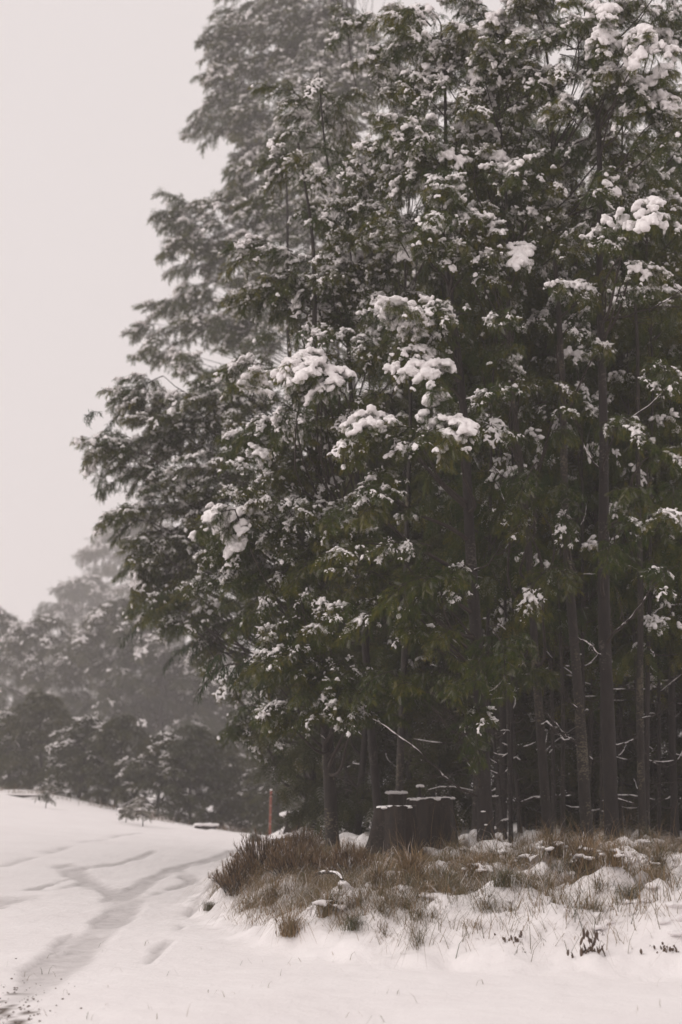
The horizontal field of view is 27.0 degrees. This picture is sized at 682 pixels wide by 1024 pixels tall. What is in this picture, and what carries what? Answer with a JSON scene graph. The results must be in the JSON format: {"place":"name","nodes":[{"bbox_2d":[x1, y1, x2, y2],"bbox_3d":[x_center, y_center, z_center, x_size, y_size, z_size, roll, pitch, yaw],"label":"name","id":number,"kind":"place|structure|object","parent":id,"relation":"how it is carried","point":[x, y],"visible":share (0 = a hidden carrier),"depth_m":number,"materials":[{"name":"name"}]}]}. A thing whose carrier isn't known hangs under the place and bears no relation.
{"place":"outdoors","nodes":[
{"label":"outdoors","id":0,"kind":"place"},
{"bbox_2d":[0,786,681,1023],"bbox_3d":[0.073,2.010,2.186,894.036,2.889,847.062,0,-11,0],"label":"ground","id":1,"kind":"structure","parent":0,"point":[81,882],"depth_m":12.71,"materials":[{"name":"snow"}]},
{"bbox_2d":[0,606,43,785],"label":"foggy tree","id":2,"kind":"object","parent":1,"relation":"on","point":[6,620],"visible":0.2,"depth_m":135.29,"materials":[{"name":"green plant"}]},
{"bbox_2d":[0,711,58,788],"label":"foggy bush","id":3,"kind":"object","parent":1,"relation":"on","point":[9,747],"visible":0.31,"depth_m":70.81,"materials":[{"name":"green plant"}]},
{"bbox_2d":[0,645,63,771],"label":"foggy tree","id":4,"kind":"object","parent":1,"relation":"on","point":[25,688],"visible":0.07,"depth_m":257.16,"materials":[{"name":"green plant"}]},
{"bbox_2d":[0,689,88,793],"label":"foggy bush","id":5,"kind":"object","parent":1,"relation":"on","point":[47,703],"visible":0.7,"depth_m":68.61,"materials":[{"name":"grey plant"}]},
{"bbox_2d":[34,783,58,807],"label":"sapling","id":6,"kind":"object","parent":1,"relation":"on","point":[46,795],"visible":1,"depth_m":48.99,"materials":[{"name":"green plant"}]},
{"bbox_2d":[0,610,98,784],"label":"foggy tree","id":7,"kind":"object","parent":1,"relation":"on","point":[25,636],"visible":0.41,"depth_m":120.37,"materials":[{"name":"grey plant"}]},
{"bbox_2d":[16,573,129,785],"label":"foggy tree","id":8,"kind":"object","parent":1,"relation":"on","point":[76,589],"visible":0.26,"depth_m":225.74,"materials":[{"name":"green plant"}]},
{"bbox_2d":[36,715,127,801],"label":"foggy bush","id":9,"kind":"object","parent":1,"relation":"on","point":[85,728],"visible":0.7,"depth_m":64.89,"materials":[{"name":"green plant"}]},
{"bbox_2d":[27,595,189,787],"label":"foggy tree","id":10,"kind":"object","parent":1,"relation":"on","point":[103,616],"visible":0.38,"depth_m":114.75,"materials":[{"name":"grey plant"}]},
{"bbox_2d":[39,513,182,720],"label":"foggy tree","id":11,"kind":"object","parent":1,"relation":"on","point":[86,553],"visible":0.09,"depth_m":252.73,"materials":[{"name":"green plant"}]},
{"bbox_2d":[73,712,157,808],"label":"foggy bush","id":12,"kind":"object","parent":1,"relation":"on","point":[112,727],"visible":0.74,"depth_m":62.65,"materials":[{"name":"green plant"}]},
{"bbox_2d":[116,805,136,821],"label":"sapling","id":13,"kind":"object","parent":1,"relation":"on","point":[128,810],"visible":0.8,"depth_m":45.90,"materials":[{"name":"green plant"}]},
{"bbox_2d":[0,782,253,832],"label":"undergrowth","id":14,"kind":"object","parent":1,"relation":"on","point":[226,828],"visible":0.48,"depth_m":59.33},
{"bbox_2d":[124,795,156,825],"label":"sapling","id":15,"kind":"object","parent":1,"relation":"on","point":[140,805],"visible":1,"depth_m":44.95,"materials":[{"name":"green plant"}]},
{"bbox_2d":[109,730,197,822],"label":"foggy bush","id":16,"kind":"object","parent":1,"relation":"on","point":[151,751],"visible":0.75,"depth_m":60.38,"materials":[{"name":"grey plant"}]},
{"bbox_2d":[87,585,244,785],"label":"foggy tree","id":17,"kind":"object","parent":1,"relation":"on","point":[140,654],"visible":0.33,"depth_m":110.72,"materials":[{"name":"grey plant"}]},
{"bbox_2d":[124,585,228,777],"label":"foggy tree","id":18,"kind":"object","parent":1,"relation":"on","point":[183,639],"depth_m":181.17,"materials":[{"name":"green plant"}]},
{"bbox_2d":[147,724,234,824],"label":"foggy bush","id":19,"kind":"object","parent":1,"relation":"on","point":[192,745],"visible":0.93,"depth_m":59.71,"materials":[{"name":"grey plant"}]},
{"bbox_2d":[130,649,254,795],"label":"foggy tree","id":20,"kind":"object","parent":1,"relation":"on","point":[180,667],"visible":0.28,"depth_m":113.68,"materials":[{"name":"green plant"}]},
{"bbox_2d":[193,823,218,829],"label":"fallen log","id":21,"kind":"object","parent":1,"relation":"on","point":[205,826],"visible":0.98,"depth_m":52.65,"materials":[{"name":"white wood"}]},
{"bbox_2d":[69,169,346,829],"bbox_3d":[-3.027,-1.000,33.305,6.588,17.161,6.110,0,-11,0],"label":"wattle tree","id":22,"kind":"object","parent":1,"relation":"on","point":[146,562],"visible":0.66,"depth_m":33.15,"materials":[{"name":"green plant"}]},
{"bbox_2d":[178,740,257,830],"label":"foggy bush","id":23,"kind":"object","parent":1,"relation":"on","point":[230,755],"visible":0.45,"depth_m":61.39,"materials":[{"name":"green plant"}]},
{"bbox_2d":[208,852,260,895],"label":"heath bush","id":24,"kind":"object","parent":1,"relation":"on","point":[235,876],"visible":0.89,"depth_m":17.49,"materials":[{"name":"brown plant"}]},
{"bbox_2d":[207,753,282,828],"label":"foggy bush","id":25,"kind":"object","parent":1,"relation":"on","point":[236,782],"visible":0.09,"depth_m":68.40,"materials":[{"name":"green plant"}]},
{"bbox_2d":[119,93,374,593],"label":"wattle tree","id":26,"kind":"object","parent":1,"relation":"on","point":[236,336],"visible":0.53,"depth_m":65.69,"materials":[{"name":"green plant"}]},
{"bbox_2d":[226,766,290,834],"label":"foggy bush","id":27,"kind":"object","parent":1,"relation":"on","point":[243,776],"visible":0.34,"depth_m":60.32,"materials":[{"name":"green plant"}]},
{"bbox_2d":[228,826,296,872],"bbox_3d":[-1.031,4.271,18.036,0.833,0.611,0.784,4,-12,-19],"label":"heath bush","id":28,"kind":"object","parent":1,"relation":"on","point":[251,852],"visible":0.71,"depth_m":17.99,"materials":[{"name":"brown plant"}]},
{"bbox_2d":[227,869,298,908],"bbox_3d":[-0.791,4.157,15.624,1.004,0.484,0.829,2,-11,-9],"label":"grass tussock","id":29,"kind":"object","parent":1,"relation":"on","point":[267,894],"depth_m":15.61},
{"bbox_2d":[240,745,302,834],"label":"foggy bush","id":30,"kind":"object","parent":1,"relation":"on","point":[258,799],"visible":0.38,"depth_m":56.62,"materials":[{"name":"green plant"}]},
{"bbox_2d":[255,903,316,943],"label":"grass tussock","id":31,"kind":"object","parent":1,"relation":"on","point":[289,928],"depth_m":13.54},
{"bbox_2d":[257,833,330,877],"bbox_3d":[-0.515,4.082,16.978,0.883,0.570,0.982,-4,-12,22],"label":"heath bush","id":32,"kind":"object","parent":1,"relation":"on","point":[289,854],"visible":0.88,"depth_m":16.84,"materials":[{"name":"brown plant"}]},
{"bbox_2d":[178,137,413,849],"bbox_3d":[-0.754,-0.597,21.438,3.170,11.759,4.512,3,-11,-14],"label":"wattle tree","id":33,"kind":"object","parent":1,"relation":"on","point":[327,693],"visible":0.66,"depth_m":20.97,"materials":[{"name":"green plant"}]},
{"bbox_2d":[274,823,324,851],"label":"heath bush","id":34,"kind":"object","parent":1,"relation":"on","point":[297,838],"visible":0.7,"depth_m":21.73,"materials":[{"name":"brown plant"}]},
{"bbox_2d":[248,581,360,831],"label":"forest tree","id":35,"kind":"object","parent":1,"relation":"on","point":[321,771],"visible":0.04,"depth_m":35.25,"materials":[{"name":"green plant"}]},
{"bbox_2d":[178,0,435,777],"bbox_3d":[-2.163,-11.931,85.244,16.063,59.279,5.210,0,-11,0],"label":"wattle tree","id":36,"kind":"object","parent":1,"relation":"on","point":[240,111],"visible":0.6,"depth_m":87.98,"materials":[{"name":"green plant"}]},
{"bbox_2d":[188,68,451,812],"bbox_3d":[-0.254,-1.486,21.376,3.798,13.162,5.826,0,-11,0],"label":"wattle tree","id":37,"kind":"object","parent":1,"relation":"on","point":[308,376],"visible":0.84,"depth_m":22.05,"materials":[{"name":"green plant"}]},
{"bbox_2d":[287,880,359,930],"bbox_3d":[-0.148,3.774,13.845,0.988,0.479,0.961,3,-11,-15],"label":"grass tussock","id":38,"kind":"object","parent":1,"relation":"on","point":[325,907],"depth_m":13.72,"materials":[{"name":"plant"}]},
{"bbox_2d":[253,441,431,834],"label":"forest tree","id":39,"kind":"object","parent":1,"relation":"on","point":[296,815],"visible":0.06,"depth_m":30.37,"materials":[{"name":"green plant"}]},
{"bbox_2d":[247,385,442,839],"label":"forest tree","id":40,"kind":"object","parent":1,"relation":"on","point":[360,805],"visible":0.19,"depth_m":27.58,"materials":[{"name":"green plant"}]},
{"bbox_2d":[311,838,379,876],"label":"heath bush","id":41,"kind":"object","parent":1,"relation":"on","point":[343,857],"visible":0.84,"depth_m":16.47,"materials":[{"name":"brown plant"}]},
{"bbox_2d":[338,910,371,935],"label":"grass tussock","id":42,"kind":"object","parent":1,"relation":"on","point":[351,925],"depth_m":13.18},
{"bbox_2d":[305,246,444,798],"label":"forest tree","id":43,"kind":"object","parent":1,"relation":"on","point":[373,336],"visible":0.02,"depth_m":31.95,"materials":[{"name":"green plant"}]},
{"bbox_2d":[311,487,443,831],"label":"forest tree","id":44,"kind":"object","parent":1,"relation":"on","point":[358,768],"depth_m":32.27,"materials":[{"name":"green plant"}]},
{"bbox_2d":[347,852,416,890],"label":"grass tussock","id":45,"kind":"object","parent":1,"relation":"on","point":[380,875],"depth_m":14.25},
{"bbox_2d":[362,805,423,859],"bbox_3d":[0.645,4.252,18.534,1.221,0.853,1.293,0,-11,0],"label":"tree stump","id":46,"kind":"object","parent":1,"relation":"on","point":[384,823],"visible":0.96,"depth_m":18.34,"materials":[{"name":"brown wood"}]},
{"bbox_2d":[336,202,453,797],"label":"forest tree","id":47,"kind":"object","parent":1,"relation":"on","point":[378,378],"visible":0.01,"depth_m":31.11,"materials":[{"name":"green plant"}]},
{"bbox_2d":[385,790,407,805],"bbox_3d":[0.842,4.662,21.096,0.459,1.071,0.452,3,-11,-17],"label":"tree stump","id":48,"kind":"object","parent":1,"relation":"on","point":[397,797],"visible":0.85,"depth_m":21.07,"materials":[{"name":"brown wood"}]},
{"bbox_2d":[340,252,463,797],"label":"forest tree","id":49,"kind":"object","parent":1,"relation":"on","point":[414,490],"visible":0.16,"depth_m":27.99,"materials":[{"name":"green plant"}]},
{"bbox_2d":[324,0,480,790],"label":"wattle tree","id":50,"kind":"object","parent":1,"relation":"on","point":[348,23],"visible":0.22,"depth_m":25.79,"materials":[{"name":"green plant"}]},
{"bbox_2d":[339,465,472,815],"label":"forest tree","id":51,"kind":"object","parent":1,"relation":"on","point":[389,768],"visible":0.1,"depth_m":28.59,"materials":[{"name":"green plant"}]},
{"bbox_2d":[379,835,462,884],"bbox_3d":[0.727,3.556,14.567,1.198,0.617,1.045,5,-12,-26],"label":"grass tussock","id":52,"kind":"object","parent":1,"relation":"on","point":[409,862],"depth_m":14.51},
{"bbox_2d":[338,407,507,810],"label":"forest tree","id":53,"kind":"object","parent":1,"relation":"on","point":[434,795],"visible":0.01,"depth_m":30.35,"materials":[{"name":"green plant"}]},
{"bbox_2d":[308,2,540,842],"bbox_3d":[1.078,-1.786,19.790,3.024,12.844,4.373,0,-11,0],"label":"wattle tree","id":54,"kind":"object","parent":1,"relation":"on","point":[415,140],"visible":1,"depth_m":18.54,"materials":[{"name":"green plant"}]},
{"bbox_2d":[386,257,468,796],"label":"forest tree","id":55,"kind":"object","parent":1,"relation":"on","point":[428,558],"visible":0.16,"depth_m":27.68,"materials":[{"name":"green plant"}]},
{"bbox_2d":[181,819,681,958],"bbox_3d":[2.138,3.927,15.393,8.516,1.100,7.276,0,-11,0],"label":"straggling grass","id":56,"kind":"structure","parent":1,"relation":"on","point":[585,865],"depth_m":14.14,"materials":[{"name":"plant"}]},
{"bbox_2d":[182,820,681,967],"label":"grass","id":57,"kind":"structure","parent":1,"relation":"on","point":[392,902],"depth_m":14.03,"materials":[{"name":"plant"}]},
{"bbox_2d":[406,796,457,849],"bbox_3d":[1.254,4.544,20.089,0.983,1.056,0.917,-4,-12,20],"label":"tree stump","id":58,"kind":"object","parent":1,"relation":"on","point":[443,814],"visible":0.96,"depth_m":19.88,"materials":[{"name":"brown wood"}]},
{"bbox_2d":[385,211,530,804],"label":"forest tree","id":59,"kind":"object","parent":1,"relation":"on","point":[417,659],"visible":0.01,"depth_m":28.12,"materials":[{"name":"green plant"}]},
{"bbox_2d":[402,164,534,839],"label":"forest tree","id":60,"kind":"object","parent":1,"relation":"on","point":[448,518],"visible":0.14,"depth_m":25.20,"materials":[{"name":"green plant"}]},
{"bbox_2d":[374,379,577,832],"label":"forest tree","id":61,"kind":"object","parent":1,"relation":"on","point":[471,813],"visible":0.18,"depth_m":26.17,"materials":[{"name":"green plant"}]},
{"bbox_2d":[445,843,512,881],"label":"grass tussock","id":62,"kind":"object","parent":1,"relation":"on","point":[480,867],"depth_m":14.54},
{"bbox_2d":[381,366,579,832],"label":"forest tree","id":63,"kind":"object","parent":1,"relation":"on","point":[531,809],"visible":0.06,"depth_m":26.88,"materials":[{"name":"green plant"}]},
{"bbox_2d":[377,0,601,836],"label":"wattle tree","id":64,"kind":"object","parent":1,"relation":"on","point":[474,44],"visible":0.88,"depth_m":20.85,"materials":[{"name":"green plant"}]},
{"bbox_2d":[421,94,559,799],"bbox_3d":[2.511,-0.965,22.976,2.510,12.209,2.430,9,-14,-40],"label":"forest tree","id":65,"kind":"object","parent":1,"relation":"on","point":[489,581],"visible":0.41,"depth_m":22.57,"materials":[{"name":"green plant"}]},
{"bbox_2d":[390,99,598,832],"bbox_3d":[3.232,-1.175,26.983,3.826,14.453,3.827,9,-14,-38],"label":"forest tree","id":66,"kind":"object","parent":1,"relation":"on","point":[415,523],"visible":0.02,"depth_m":26.47,"materials":[{"name":"green plant"}]},
{"bbox_2d":[453,355,542,829],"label":"forest tree","id":67,"kind":"object","parent":1,"relation":"on","point":[522,702],"depth_m":27.11,"materials":[{"name":"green plant"}]},
{"bbox_2d":[471,863,525,891],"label":"grass tussock","id":68,"kind":"object","parent":1,"relation":"on","point":[503,877],"depth_m":13.26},
{"bbox_2d":[447,85,558,838],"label":"forest tree","id":69,"kind":"object","parent":1,"relation":"on","point":[501,610],"visible":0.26,"depth_m":23.79,"materials":[{"name":"green plant"}]},
{"bbox_2d":[447,185,558,833],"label":"forest tree","id":70,"kind":"object","parent":1,"relation":"on","point":[517,788],"visible":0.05,"depth_m":25.44,"materials":[{"name":"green plant"}]},
{"bbox_2d":[440,98,574,827],"bbox_3d":[3.824,-1.665,29.962,4.520,16.716,4.249,-4,-12,19],"label":"forest tree","id":71,"kind":"object","parent":1,"relation":"on","point":[523,823],"visible":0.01,"depth_m":28.71,"materials":[{"name":"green plant"}]},
{"bbox_2d":[413,55,611,832],"bbox_3d":[3.043,-1.439,25.966,3.691,14.926,4.187,2,-11,-11],"label":"forest tree","id":72,"kind":"object","parent":1,"relation":"on","point":[503,720],"visible":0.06,"depth_m":25.30,"materials":[{"name":"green plant"}]},
{"bbox_2d":[469,228,569,842],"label":"forest tree","id":73,"kind":"object","parent":1,"relation":"on","point":[502,462],"visible":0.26,"depth_m":23.37,"materials":[{"name":"green plant"}]},
{"bbox_2d":[500,837,538,863],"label":"grass tussock","id":74,"kind":"object","parent":1,"relation":"on","point":[527,854],"depth_m":15.71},
{"bbox_2d":[434,427,636,835],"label":"forest tree","id":75,"kind":"object","parent":1,"relation":"on","point":[596,774],"visible":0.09,"depth_m":26.14,"materials":[{"name":"green plant"}]},
{"bbox_2d":[497,114,598,834],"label":"forest tree","id":76,"kind":"object","parent":1,"relation":"on","point":[550,652],"visible":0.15,"depth_m":24.55,"materials":[{"name":"green plant"}]},
{"bbox_2d":[515,819,591,861],"bbox_3d":[2.294,3.504,15.213,1.105,0.532,0.912,3,-11,-15],"label":"grass tussock","id":77,"kind":"object","parent":1,"relation":"on","point":[550,847],"depth_m":15.11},
{"bbox_2d":[468,687,663,827],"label":"forest tree","id":78,"kind":"object","parent":1,"relation":"on","point":[627,779],"visible":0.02,"depth_m":28.35,"materials":[{"name":"green plant"}]},
{"bbox_2d":[508,153,642,841],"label":"wattle tree","id":79,"kind":"object","parent":1,"relation":"on","point":[589,409],"visible":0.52,"depth_m":22.32,"materials":[{"name":"green plant"}]},
{"bbox_2d":[475,0,681,843],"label":"wattle tree","id":80,"kind":"object","parent":1,"relation":"on","point":[600,22],"visible":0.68,"depth_m":20.29,"materials":[{"name":"green plant"}]},
{"bbox_2d":[527,121,637,761],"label":"forest tree","id":81,"kind":"object","parent":1,"relation":"on","point":[614,455],"visible":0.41,"depth_m":22.81,"materials":[{"name":"green plant"}]},
{"bbox_2d":[566,928,605,957],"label":"small plant","id":82,"kind":"object","parent":1,"relation":"on","point":[590,948],"visible":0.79,"depth_m":12.15,"materials":[{"name":"plant"}]},
{"bbox_2d":[536,817,640,868],"bbox_3d":[2.632,3.577,15.251,1.361,0.701,1.187,-2,-11,12],"label":"grass tussock","id":83,"kind":"object","parent":1,"relation":"on","point":[577,855],"depth_m":15.18,"materials":[{"name":"plant"}]},
{"bbox_2d":[545,354,634,810],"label":"forest tree","id":84,"kind":"object","parent":1,"relation":"on","point":[597,717],"visible":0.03,"depth_m":26.11,"materials":[{"name":"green plant"}]},
{"bbox_2d":[553,361,627,827],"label":"forest tree","id":85,"kind":"object","parent":1,"relation":"on","point":[593,796],"visible":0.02,"depth_m":26.72,"materials":[{"name":"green plant"}]},
{"bbox_2d":[510,253,676,807],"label":"forest tree","id":86,"kind":"object","parent":1,"relation":"on","point":[591,720],"visible":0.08,"depth_m":25.21,"materials":[{"name":"green plant"}]},
{"bbox_2d":[537,250,652,832],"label":"forest tree","id":87,"kind":"object","parent":1,"relation":"on","point":[595,637],"visible":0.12,"depth_m":24.84,"materials":[{"name":"green plant"}]},
{"bbox_2d":[511,0,681,840],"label":"wattle tree","id":88,"kind":"object","parent":1,"relation":"on","point":[650,99],"visible":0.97,"depth_m":19.34,"materials":[{"name":"green plant"}]},
{"bbox_2d":[529,630,667,827],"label":"forest tree","id":89,"kind":"object","parent":1,"relation":"on","point":[577,779],"depth_m":29.84,"materials":[{"name":"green plant"}]},
{"bbox_2d":[528,319,681,834],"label":"forest tree","id":90,"kind":"object","parent":1,"relation":"on","point":[632,707],"visible":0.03,"depth_m":25.92,"materials":[{"name":"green plant"}]},
{"bbox_2d":[574,147,638,823],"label":"forest tree","id":91,"kind":"object","parent":1,"relation":"on","point":[589,180],"visible":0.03,"depth_m":34.75,"materials":[{"name":"green plant"}]},
{"bbox_2d":[573,832,650,870],"bbox_3d":[2.643,3.289,13.801,0.930,0.427,0.818,-8,-13,35],"label":"grass tussock","id":92,"kind":"object","parent":1,"relation":"on","point":[614,853],"depth_m":13.75,"materials":[{"name":"plant"}]},
{"bbox_2d":[559,239,681,795],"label":"forest tree","id":93,"kind":"object","parent":1,"relation":"on","point":[622,633],"visible":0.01,"depth_m":27.15,"materials":[{"name":"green plant"}]},
{"bbox_2d":[560,369,681,831],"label":"forest tree","id":94,"kind":"object","parent":1,"relation":"on","point":[678,750],"visible":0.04,"depth_m":27.01,"materials":[{"name":"green plant"}]},
{"bbox_2d":[561,0,681,838],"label":"wattle tree","id":95,"kind":"object","parent":1,"relation":"on","point":[671,499],"visible":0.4,"depth_m":21.35,"materials":[{"name":"green plant"}]},
{"bbox_2d":[605,876,645,899],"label":"grass tussock","id":96,"kind":"object","parent":1,"relation":"on","point":[628,893],"depth_m":13.29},
{"bbox_2d":[570,135,681,837],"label":"forest tree","id":97,"kind":"object","parent":1,"relation":"on","point":[673,158],"visible":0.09,"depth_m":24.53,"materials":[{"name":"green plant"}]},
{"bbox_2d":[572,156,681,804],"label":"forest tree","id":98,"kind":"object","parent":1,"relation":"on","point":[632,603],"visible":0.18,"depth_m":23.14,"materials":[{"name":"green plant"}]},
{"bbox_2d":[578,161,681,832],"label":"forest tree","id":99,"kind":"object","parent":1,"relation":"on","point":[659,181],"visible":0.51,"depth_m":22.71,"materials":[{"name":"green plant"}]},
{"bbox_2d":[613,239,681,830],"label":"forest tree","id":100,"kind":"object","parent":1,"relation":"on","point":[678,776],"visible":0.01,"depth_m":27.06,"materials":[{"name":"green plant"}]},
{"bbox_2d":[615,401,681,833],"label":"forest tree","id":101,"kind":"object","parent":1,"relation":"on","point":[666,818],"visible":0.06,"depth_m":26.22,"materials":[{"name":"green plant"}]},
{"bbox_2d":[617,280,679,829],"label":"forest tree","id":102,"kind":"object","parent":1,"relation":"on","point":[652,766],"depth_m":27.19,"materials":[{"name":"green plant"}]},
{"bbox_2d":[617,180,681,835],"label":"forest tree","id":103,"kind":"object","parent":1,"relation":"on","point":[659,749],"visible":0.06,"depth_m":24.24,"materials":[{"name":"green plant"}]},
{"bbox_2d":[622,190,681,713],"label":"forest tree","id":104,"kind":"object","parent":1,"relation":"on","point":[677,345],"visible":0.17,"depth_m":24.22,"materials":[{"name":"green plant"}]},
{"bbox_2d":[629,836,681,871],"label":"grass tussock","id":105,"kind":"object","parent":1,"relation":"on","point":[653,855],"depth_m":15.14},
{"bbox_2d":[635,676,681,778],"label":"forest tree","id":106,"kind":"object","parent":1,"relation":"on","point":[680,738],"visible":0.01,"depth_m":28.45,"materials":[{"name":"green plant"}]},
{"bbox_2d":[0,0,681,786],"label":"sky","id":107,"kind":"structure","parent":0,"point":[96,96],"materials":[{"name":"white"}]},
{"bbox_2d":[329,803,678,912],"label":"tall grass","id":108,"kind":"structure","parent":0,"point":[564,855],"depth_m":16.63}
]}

